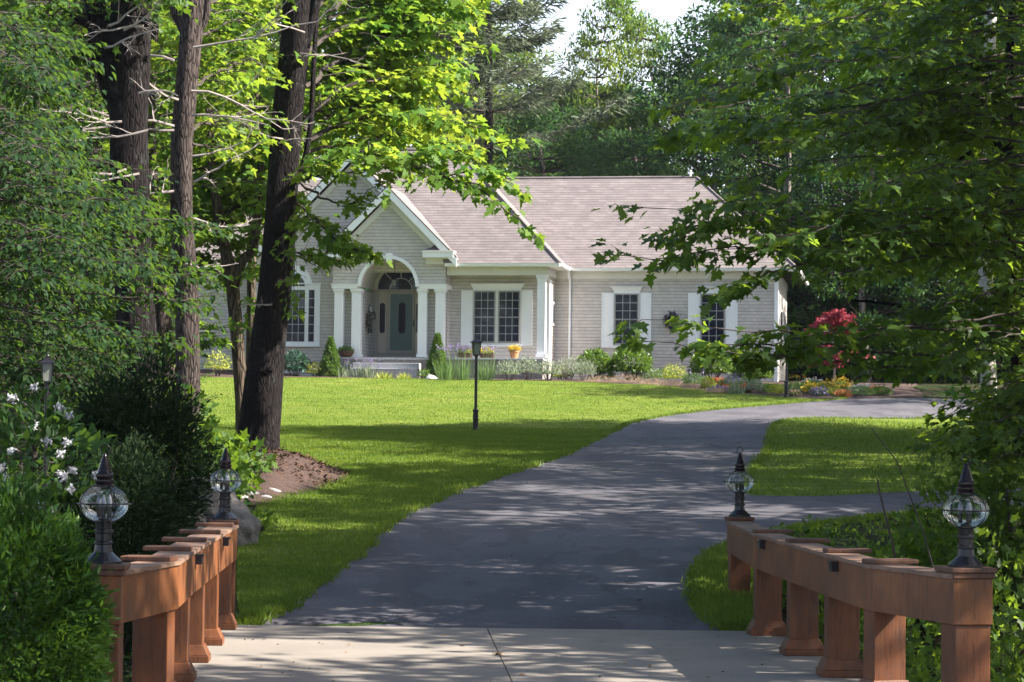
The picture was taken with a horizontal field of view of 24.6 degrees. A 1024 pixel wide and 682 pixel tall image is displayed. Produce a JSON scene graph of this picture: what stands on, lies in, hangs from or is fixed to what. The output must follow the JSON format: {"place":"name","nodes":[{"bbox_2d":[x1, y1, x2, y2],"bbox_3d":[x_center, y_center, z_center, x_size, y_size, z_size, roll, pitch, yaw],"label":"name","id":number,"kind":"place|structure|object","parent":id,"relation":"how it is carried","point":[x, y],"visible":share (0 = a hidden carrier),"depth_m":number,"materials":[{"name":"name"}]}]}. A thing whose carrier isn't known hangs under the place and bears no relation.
{"place":"outdoors","nodes":[
{"label":"outdoors","id":0,"kind":"place"},
{"bbox_2d":[0,309,1023,681],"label":"ground","id":1,"kind":"structure","parent":0,"point":[930,391],"depth_m":26.85,"materials":[{"name":"brown soil"}]},
{"bbox_2d":[39,352,55,566],"bbox_3d":[-4.164,1.183,20.967,0.144,2.164,0.144,1,-2,-11],"label":"post lamp","id":2,"kind":"object","parent":1,"relation":"on","point":[46,362],"visible":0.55,"depth_m":20.96,"materials":[{"name":"black metal"}]},
{"bbox_2d":[0,315,110,461],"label":"maple tree","id":3,"kind":"object","parent":1,"relation":"on","point":[2,446],"visible":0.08,"depth_m":36.51,"materials":[{"name":"green plant"}]},
{"bbox_2d":[0,376,116,630],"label":"rhododendron","id":4,"kind":"object","parent":1,"relation":"on","point":[70,493],"visible":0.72,"depth_m":15.34,"materials":[{"name":"green plant"}]},
{"bbox_2d":[0,465,122,681],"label":"yew shrub","id":5,"kind":"object","parent":1,"relation":"on","point":[31,541],"visible":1,"depth_m":11.04,"materials":[{"name":"green plant"}]},
{"bbox_2d":[2,603,132,681],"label":"hemlock shrub","id":6,"kind":"object","parent":1,"relation":"on","point":[127,652],"visible":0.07,"depth_m":16.30,"materials":[{"name":"green plant"}]},
{"bbox_2d":[0,330,138,484],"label":"maple tree","id":7,"kind":"object","parent":1,"relation":"on","point":[32,353],"visible":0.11,"depth_m":30.52,"materials":[{"name":"green plant"}]},
{"bbox_2d":[0,356,157,508],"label":"maple tree","id":8,"kind":"object","parent":1,"relation":"on","point":[38,366],"visible":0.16,"depth_m":26.98,"materials":[{"name":"green plant"}]},
{"bbox_2d":[0,0,197,448],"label":"oak tree","id":9,"kind":"object","parent":1,"relation":"on","point":[123,38],"visible":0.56,"depth_m":33.90,"materials":[{"name":"green plant"}]},
{"bbox_2d":[21,342,185,475],"bbox_3d":[-5.743,1.145,33.194,2.676,2.342,2.690,0,-2,7],"label":"maple tree","id":10,"kind":"object","parent":1,"relation":"on","point":[123,365],"visible":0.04,"depth_m":32.97,"materials":[{"name":"green plant"}]},
{"bbox_2d":[0,7,236,441],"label":"beech tree","id":11,"kind":"object","parent":1,"relation":"on","point":[51,201],"visible":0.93,"depth_m":26.48,"materials":[{"name":"green plant"}]},
{"bbox_2d":[58,420,200,561],"bbox_3d":[-3.331,1.728,19.948,1.387,2.142,1.354,-1,-3,37],"label":"hemlock shrub","id":12,"kind":"object","parent":1,"relation":"on","point":[128,472],"visible":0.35,"depth_m":19.75,"materials":[{"name":"green plant"}]},
{"bbox_2d":[40,326,227,553],"bbox_3d":[-3.546,1.277,22.971,1.912,2.891,1.754,-1,-3,32],"label":"hemlock shrub","id":13,"kind":"object","parent":1,"relation":"on","point":[133,409],"visible":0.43,"depth_m":22.73,"materials":[{"name":"green plant"}]},
{"bbox_2d":[0,1,271,351],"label":"maple tree","id":14,"kind":"object","parent":1,"relation":"on","point":[221,17],"visible":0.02,"depth_m":58.09,"materials":[{"name":"green plant"}]},
{"bbox_2d":[0,0,272,425],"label":"maple tree","id":15,"kind":"object","parent":1,"relation":"on","point":[172,33],"visible":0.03,"depth_m":50.02,"materials":[{"name":"green plant"}]},
{"bbox_2d":[54,0,237,397],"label":"oak tree","id":16,"kind":"object","parent":1,"relation":"on","point":[164,320],"visible":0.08,"depth_m":39.05,"materials":[{"name":"brown plant"}]},
{"bbox_2d":[0,0,322,463],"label":"maple tree","id":17,"kind":"object","parent":1,"relation":"on","point":[211,187],"visible":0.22,"depth_m":38.02,"materials":[{"name":"green plant"}]},
{"bbox_2d":[0,0,328,353],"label":"maple tree","id":18,"kind":"object","parent":1,"relation":"on","point":[162,72],"visible":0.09,"depth_m":44.81,"materials":[{"name":"green plant"}]},
{"bbox_2d":[25,17,308,348],"bbox_3d":[-8.987,-5.654,52.694,12.039,16.125,11.266,1,-2,-1],"label":"maple tree","id":19,"kind":"object","parent":1,"relation":"on","point":[97,90],"visible":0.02,"depth_m":52.44,"materials":[{"name":"green plant"}]},
{"bbox_2d":[155,383,224,453],"bbox_3d":[-4.492,1.333,31.977,1.202,1.541,1.017,1,-2,0],"label":"maple seedling","id":20,"kind":"object","parent":1,"relation":"on","point":[208,423],"visible":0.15,"depth_m":32.00,"materials":[{"name":"green plant"}]},
{"bbox_2d":[26,0,359,435],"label":"oak tree","id":21,"kind":"object","parent":1,"relation":"on","point":[188,61],"visible":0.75,"depth_m":35.65,"materials":[{"name":"green plant"}]},
{"bbox_2d":[177,440,265,499],"bbox_3d":[-3.771,1.697,29.981,1.201,0.898,1.073,2,-3,-27],"label":"maple seedling","id":22,"kind":"object","parent":1,"relation":"on","point":[238,467],"visible":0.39,"depth_m":29.94,"materials":[{"name":"green plant"}]},
{"bbox_2d":[217,428,278,478],"bbox_3d":[-3.910,1.654,32.986,1.164,0.893,1.152,-2,-3,43],"label":"maple seedling","id":23,"kind":"object","parent":1,"relation":"on","point":[244,441],"visible":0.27,"depth_m":32.85,"materials":[{"name":"green plant"}]},
{"bbox_2d":[249,507,278,531],"bbox_3d":[-2.849,2.039,26.480,0.523,0.352,0.483,2,-3,-36],"label":"bush","id":24,"kind":"object","parent":1,"relation":"on","point":[267,522],"visible":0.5,"depth_m":26.43,"materials":[{"name":"green plant"}]},
{"bbox_2d":[194,0,358,203],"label":"broadleaf tree","id":25,"kind":"object","parent":1,"relation":"on","point":[279,33],"visible":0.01,"depth_m":108.22,"materials":[{"name":"green plant"}]},
{"bbox_2d":[196,0,423,196],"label":"broadleaf tree","id":26,"kind":"object","parent":1,"relation":"on","point":[323,7],"visible":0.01,"depth_m":104.25,"materials":[{"name":"green plant"}]},
{"bbox_2d":[320,14,535,178],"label":"broadleaf tree","id":27,"kind":"object","parent":1,"relation":"on","point":[504,165],"visible":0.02,"depth_m":107.13,"materials":[{"name":"green plant"}]},
{"bbox_2d":[195,148,808,381],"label":"house","id":28,"kind":"structure","parent":1,"relation":"on","point":[466,272],"depth_m":83.78,"materials":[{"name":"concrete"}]},
{"bbox_2d":[286,265,321,346],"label":"arched window","id":29,"kind":"structure","parent":28,"relation":"in","point":[300,333],"depth_m":84.29,"materials":[{"name":"white glass"}]},
{"bbox_2d":[388,292,414,352],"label":"door","id":30,"kind":"structure","parent":28,"relation":"in","point":[401,316],"depth_m":84.89,"materials":[{"name":"teal paint"}]},
{"bbox_2d":[470,283,523,346],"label":"window","id":31,"kind":"structure","parent":28,"relation":"in","point":[496,306],"depth_m":83.13,"materials":[{"name":"glass"}]},
{"bbox_2d":[610,286,641,347],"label":"window","id":32,"kind":"structure","parent":28,"relation":"in","point":[626,299],"depth_m":83.80,"materials":[{"name":"glass"}]},
{"bbox_2d":[696,286,725,347],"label":"window","id":33,"kind":"structure","parent":28,"relation":"in","point":[719,321],"depth_m":83.29,"materials":[{"name":"glass"}]},
{"bbox_2d":[453,25,560,176],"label":"broadleaf tree","id":34,"kind":"object","parent":1,"relation":"on","point":[532,60],"visible":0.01,"depth_m":129.68,"materials":[{"name":"green plant"}]},
{"bbox_2d":[411,0,637,169],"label":"pine tree","id":35,"kind":"object","parent":1,"relation":"on","point":[514,12],"visible":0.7,"depth_m":96.78,"materials":[{"name":"green plant"}]},
{"bbox_2d":[465,85,619,176],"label":"broadleaf tree","id":36,"kind":"object","parent":1,"relation":"on","point":[529,151],"visible":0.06,"depth_m":111.68,"materials":[{"name":"green plant"}]},
{"bbox_2d":[477,100,631,176],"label":"broadleaf tree","id":37,"kind":"object","parent":1,"relation":"on","point":[533,122],"visible":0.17,"depth_m":102.53,"materials":[{"name":"green plant"}]},
{"bbox_2d":[200,369,922,398],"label":"planting bed soil","id":38,"kind":"structure","parent":1,"relation":"on","point":[905,390],"depth_m":77.83,"materials":[{"name":"brown soil"}]},
{"bbox_2d":[203,349,231,375],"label":"bush","id":39,"kind":"object","parent":38,"relation":"on","point":[221,366],"visible":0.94,"depth_m":79.17,"materials":[{"name":"yellow plant"}]},
{"bbox_2d":[284,349,312,375],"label":"rhododendron","id":40,"kind":"object","parent":38,"relation":"on","point":[296,367],"visible":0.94,"depth_m":81.33,"materials":[{"name":"green plant"}]},
{"bbox_2d":[317,336,344,376],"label":"dwarf spruce","id":41,"kind":"object","parent":38,"relation":"on","point":[330,351],"visible":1,"depth_m":81.31,"materials":[{"name":"green plant"}]},
{"bbox_2d":[424,333,448,377],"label":"dwarf spruce","id":42,"kind":"object","parent":38,"relation":"on","point":[437,340],"visible":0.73,"depth_m":81.36,"materials":[{"name":"green plant"}]},
{"bbox_2d":[495,356,522,380],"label":"catmint clump","id":43,"kind":"object","parent":38,"relation":"on","point":[509,372],"visible":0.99,"depth_m":78.65,"materials":[{"name":"green plant"}]},
{"bbox_2d":[535,357,561,380],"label":"catmint clump","id":44,"kind":"object","parent":38,"relation":"on","point":[544,368],"visible":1,"depth_m":79.04,"materials":[{"name":"green plant"}]},
{"bbox_2d":[570,357,598,380],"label":"catmint clump","id":45,"kind":"object","parent":38,"relation":"on","point":[582,371],"visible":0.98,"depth_m":79.52,"materials":[{"name":"green plant"}]},
{"bbox_2d":[577,347,614,379],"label":"lilac shrub","id":46,"kind":"object","parent":38,"relation":"on","point":[600,357],"visible":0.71,"depth_m":81.22,"materials":[{"name":"green plant"}]},
{"bbox_2d":[609,347,654,379],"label":"lilac shrub","id":47,"kind":"object","parent":38,"relation":"on","point":[645,360],"visible":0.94,"depth_m":81.16,"materials":[{"name":"green plant"}]},
{"bbox_2d":[687,348,732,380],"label":"lilac shrub","id":48,"kind":"object","parent":38,"relation":"on","point":[719,368],"visible":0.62,"depth_m":81.20,"materials":[{"name":"green plant"}]},
{"bbox_2d":[730,367,775,381],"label":"lilac shrub","id":49,"kind":"object","parent":38,"relation":"on","point":[755,374],"visible":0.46,"depth_m":78.43,"materials":[{"name":"green plant"}]},
{"bbox_2d":[804,308,875,382],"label":"japanese maple","id":50,"kind":"object","parent":38,"relation":"on","point":[836,317],"visible":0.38,"depth_m":77.01,"materials":[{"name":"red plant"}]},
{"bbox_2d":[532,80,671,176],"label":"broadleaf tree","id":51,"kind":"object","parent":1,"relation":"on","point":[604,98],"visible":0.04,"depth_m":115.97,"materials":[{"name":"green plant"}]},
{"bbox_2d":[551,0,670,175],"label":"broadleaf tree","id":52,"kind":"object","parent":1,"relation":"on","point":[619,11],"visible":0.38,"depth_m":112.09,"materials":[{"name":"green plant"}]},
{"bbox_2d":[591,11,700,175],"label":"broadleaf tree","id":53,"kind":"object","parent":1,"relation":"on","point":[654,53],"visible":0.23,"depth_m":113.86,"materials":[{"name":"green plant"}]},
{"bbox_2d":[580,125,714,191],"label":"broadleaf tree","id":54,"kind":"object","parent":1,"relation":"on","point":[634,139],"visible":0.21,"depth_m":104.55,"materials":[{"name":"green plant"}]},
{"bbox_2d":[631,74,781,199],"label":"broadleaf tree","id":55,"kind":"object","parent":1,"relation":"on","point":[692,158],"visible":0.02,"depth_m":116.70,"materials":[{"name":"green plant"}]},
{"bbox_2d":[598,7,836,299],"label":"broadleaf tree","id":56,"kind":"object","parent":1,"relation":"on","point":[671,79],"visible":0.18,"depth_m":109.01,"materials":[{"name":"green plant"}]},
{"bbox_2d":[647,0,911,367],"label":"broadleaf tree","id":57,"kind":"object","parent":1,"relation":"on","point":[724,25],"visible":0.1,"depth_m":100.48,"materials":[{"name":"green plant"}]},
{"bbox_2d":[686,0,888,338],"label":"broadleaf tree","id":58,"kind":"object","parent":1,"relation":"on","point":[737,171],"visible":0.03,"depth_m":112.43,"materials":[{"name":"green plant"}]},
{"bbox_2d":[588,0,1023,491],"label":"maple tree","id":59,"kind":"object","parent":1,"relation":"on","point":[994,421],"visible":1,"depth_m":21.01,"materials":[{"name":"green plant"}]},
{"bbox_2d":[782,514,836,609],"bbox_3d":[2.604,1.953,20.457,0.713,0.894,0.799,1,-2,0],"label":"bush","id":60,"kind":"object","parent":1,"relation":"on","point":[806,530],"visible":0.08,"depth_m":20.41,"materials":[{"name":"green plant"}]},
{"bbox_2d":[784,235,897,381],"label":"maple tree","id":61,"kind":"object","parent":1,"relation":"on","point":[800,370],"visible":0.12,"depth_m":94.22,"materials":[{"name":"green plant"}]},
{"bbox_2d":[720,0,968,375],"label":"broadleaf tree","id":62,"kind":"object","parent":1,"relation":"on","point":[769,179],"visible":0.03,"depth_m":108.50,"materials":[{"name":"green plant"}]},
{"bbox_2d":[781,223,919,381],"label":"maple tree","id":63,"kind":"object","parent":1,"relation":"on","point":[821,304],"visible":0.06,"depth_m":96.33,"materials":[{"name":"green plant"}]},
{"bbox_2d":[763,69,969,381],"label":"broadleaf tree","id":64,"kind":"object","parent":1,"relation":"on","point":[861,314],"visible":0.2,"depth_m":92.15,"materials":[{"name":"green plant"}]},
{"bbox_2d":[821,512,935,681],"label":"bush","id":65,"kind":"object","parent":1,"relation":"on","point":[888,553],"visible":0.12,"depth_m":18.17,"materials":[{"name":"green plant"}]},
{"bbox_2d":[770,506,1023,651],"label":"undergrowth","id":66,"kind":"object","parent":1,"relation":"on","point":[862,521],"visible":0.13,"depth_m":26.59,"materials":[{"name":"green plant"}]},
{"bbox_2d":[859,566,940,681],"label":"bush","id":67,"kind":"object","parent":1,"relation":"on","point":[910,621],"visible":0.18,"depth_m":17.47,"materials":[{"name":"green plant"}]},
{"bbox_2d":[811,216,1009,383],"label":"maple tree","id":68,"kind":"object","parent":1,"relation":"on","point":[896,313],"visible":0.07,"depth_m":94.71,"materials":[{"name":"green plant"}]},
{"bbox_2d":[905,622,940,681],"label":"bush","id":69,"kind":"object","parent":1,"relation":"on","point":[931,663],"visible":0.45,"depth_m":15.56,"materials":[{"name":"green plant"}]},
{"bbox_2d":[828,4,1023,382],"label":"broadleaf tree","id":70,"kind":"object","parent":1,"relation":"on","point":[954,293],"visible":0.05,"depth_m":94.87,"materials":[{"name":"green plant"}]},
{"bbox_2d":[873,504,999,631],"bbox_3d":[3.433,1.899,19.424,1.106,1.101,1.189,0,-3,22],"label":"bush","id":71,"kind":"object","parent":1,"relation":"on","point":[912,545],"visible":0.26,"depth_m":19.37,"materials":[{"name":"green plant"}]},
{"bbox_2d":[851,1,1023,381],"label":"maple tree","id":72,"kind":"object","parent":1,"relation":"on","point":[988,67],"visible":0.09,"depth_m":25.16,"materials":[{"name":"green plant"}]},
{"bbox_2d":[883,453,1023,604],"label":"bush","id":73,"kind":"object","parent":1,"relation":"on","point":[932,496],"visible":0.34,"depth_m":20.77,"materials":[{"name":"green plant"}]},
{"bbox_2d":[916,504,1023,680],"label":"bush","id":74,"kind":"object","parent":1,"relation":"on","point":[998,585],"visible":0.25,"depth_m":17.91,"materials":[{"name":"green plant"}]},
{"bbox_2d":[930,77,1023,402],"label":"maple tree","id":75,"kind":"object","parent":1,"relation":"on","point":[954,393],"visible":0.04,"depth_m":34.77,"materials":[{"name":"green plant"}]},
{"bbox_2d":[939,396,1023,609],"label":"bush","id":76,"kind":"object","parent":1,"relation":"on","point":[1010,496],"visible":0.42,"depth_m":20.77,"materials":[{"name":"green plant"}]},
{"bbox_2d":[990,553,1023,681],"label":"bush","id":77,"kind":"object","parent":1,"relation":"on","point":[998,620],"visible":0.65,"depth_m":15.93,"materials":[{"name":"green plant"}]},
{"bbox_2d":[990,624,1023,681],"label":"bush","id":78,"kind":"object","parent":1,"relation":"on","point":[995,660],"visible":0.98,"depth_m":14.40,"materials":[{"name":"green plant"}]},
{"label":"bridge abutment","id":79,"kind":"structure","parent":1,"relation":"on","visible":0},
{"bbox_2d":[192,625,510,681],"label":"bridge deck","id":80,"kind":"structure","parent":79,"relation":"on","point":[416,654],"depth_m":16.52,"materials":[{"name":"concrete"}]},
{"bbox_2d":[82,519,239,681],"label":"bridge railing","id":81,"kind":"object","parent":80,"relation":"on","point":[175,601],"visible":0.94,"depth_m":14.18,"materials":[{"name":"brown wood"}]},
{"bbox_2d":[74,444,133,563],"bbox_3d":[-2.184,0.870,12.585,0.284,0.637,0.284,0,-2,17],"label":"onion lantern","id":82,"kind":"object","parent":81,"relation":"on","point":[103,543],"visible":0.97,"depth_m":12.55,"materials":[{"name":"black metal"}]},
{"bbox_2d":[207,442,242,519],"bbox_3d":[-2.341,1.139,19.201,0.284,0.637,0.284,-1,-3,33],"label":"onion lantern","id":83,"kind":"object","parent":81,"relation":"on","point":[224,513],"visible":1,"depth_m":19.16,"materials":[{"name":"black metal"}]},
{"bbox_2d":[487,628,860,681],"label":"bridge deck","id":84,"kind":"structure","parent":79,"relation":"on","point":[585,655],"depth_m":16.69,"materials":[{"name":"concrete"}]},
{"bbox_2d":[725,516,996,681],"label":"bridge railing","id":85,"kind":"object","parent":84,"relation":"on","point":[889,595],"visible":0.91,"depth_m":14.85,"materials":[{"name":"brown wood"}]},
{"bbox_2d":[723,447,756,516],"bbox_3d":[2.083,1.286,21.499,0.284,0.637,0.284,0,-3,22],"label":"onion lantern","id":86,"kind":"object","parent":85,"relation":"on","point":[739,508],"visible":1,"depth_m":21.46,"materials":[{"name":"black metal"}]},
{"bbox_2d":[941,454,990,567],"bbox_3d":[2.563,0.955,13.273,0.284,0.637,0.284,-2,-3,45],"label":"onion lantern","id":87,"kind":"object","parent":85,"relation":"on","point":[965,557],"visible":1,"depth_m":13.23,"materials":[{"name":"black metal"}]},
{"bbox_2d":[165,0,976,297],"label":"sky","id":88,"kind":"structure","parent":0,"point":[668,10],"materials":[{"name":"white"}]},
{"bbox_2d":[200,376,1023,630],"bbox_3d":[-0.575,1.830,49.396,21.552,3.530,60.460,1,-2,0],"label":"lawn","id":89,"kind":"structure","parent":0,"point":[440,386],"depth_m":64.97,"materials":[{"name":"green plant"}]},
{"bbox_2d":[175,473,260,546],"bbox_3d":[-3.348,2.008,25.407,1.284,1.153,0.950,-1,-3,39],"label":"boulder","id":90,"kind":"object","parent":89,"relation":"on","point":[249,528],"visible":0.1,"depth_m":25.14,"materials":[{"name":"grey stone"}]},
{"bbox_2d":[156,67,317,430],"bbox_3d":[-5.312,-1.565,43.444,3.474,7.245,5.676,1,-2,-8],"label":"maple tree","id":91,"kind":"object","parent":89,"relation":"on","point":[255,201],"visible":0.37,"depth_m":43.09,"materials":[{"name":"green plant"}]},
{"bbox_2d":[163,30,335,366],"bbox_3d":[-5.273,-2.156,47.526,4.044,8.282,4.891,1,-2,0],"label":"maple tree","id":92,"kind":"object","parent":89,"relation":"on","point":[251,289],"visible":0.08,"depth_m":46.69,"materials":[{"name":"green plant"}]},
{"bbox_2d":[240,450,343,505],"bbox_3d":[-3.439,2.007,36.040,1.829,0.665,12.463,1,-2,-8],"label":"mulch mound","id":93,"kind":"object","parent":89,"relation":"on","point":[277,480],"visible":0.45,"depth_m":32.96,"materials":[{"name":"brown soil"}]},
{"bbox_2d":[244,446,352,485],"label":"bark chips","id":94,"kind":"object","parent":93,"relation":"on","point":[321,463],"visible":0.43,"depth_m":34.79,"materials":[{"name":"brown wood"}]},
{"bbox_2d":[202,0,545,456],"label":"maple tree","id":95,"kind":"object","parent":93,"relation":"on","point":[368,68],"visible":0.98,"depth_m":38.02,"materials":[{"name":"green plant"}]},
{"bbox_2d":[432,343,460,380],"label":"iris clump","id":96,"kind":"object","parent":89,"relation":"on","point":[449,376],"visible":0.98,"depth_m":78.44,"materials":[{"name":"green plant"}]},
{"bbox_2d":[450,343,474,379],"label":"iris clump","id":97,"kind":"object","parent":89,"relation":"on","point":[462,375],"visible":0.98,"depth_m":78.54,"materials":[{"name":"green plant"}]},
{"bbox_2d":[470,335,482,429],"bbox_3d":[-0.839,0.981,54.805,0.262,2.256,0.262,1,-2,-11],"label":"post lamp","id":98,"kind":"object","parent":89,"relation":"on","point":[476,342],"visible":0.97,"depth_m":54.77,"materials":[{"name":"black metal"}]},
{"bbox_2d":[474,344,497,379],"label":"iris clump","id":99,"kind":"object","parent":89,"relation":"on","point":[484,376],"visible":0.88,"depth_m":78.79,"materials":[{"name":"green plant"}]},
{"bbox_2d":[263,398,1023,630],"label":"driveway","id":100,"kind":"structure","parent":0,"point":[540,516],"depth_m":26.82,"materials":[{"name":"grey asphalt"}]},
{"bbox_2d":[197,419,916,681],"bbox_3d":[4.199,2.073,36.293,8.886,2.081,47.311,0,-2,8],"label":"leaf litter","id":101,"kind":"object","parent":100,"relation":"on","point":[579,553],"visible":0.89,"depth_m":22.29,"materials":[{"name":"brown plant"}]},
{"bbox_2d":[747,418,1023,495],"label":"lawn","id":102,"kind":"structure","parent":0,"point":[886,486],"depth_m":40.08,"materials":[{"name":"green plant"}]},
{"bbox_2d":[832,11,1023,352],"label":"maple tree","id":103,"kind":"object","parent":102,"relation":"on","point":[865,99],"visible":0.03,"depth_m":50.89,"materials":[{"name":"green plant"}]},
{"bbox_2d":[847,12,1023,364],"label":"maple tree","id":104,"kind":"object","parent":102,"relation":"on","point":[961,277],"visible":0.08,"depth_m":44.47,"materials":[{"name":"green plant"}]},
{"bbox_2d":[905,7,1023,401],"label":"birch tree","id":105,"kind":"object","parent":102,"relation":"on","point":[982,282],"visible":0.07,"depth_m":40.16,"materials":[{"name":"green plant"}]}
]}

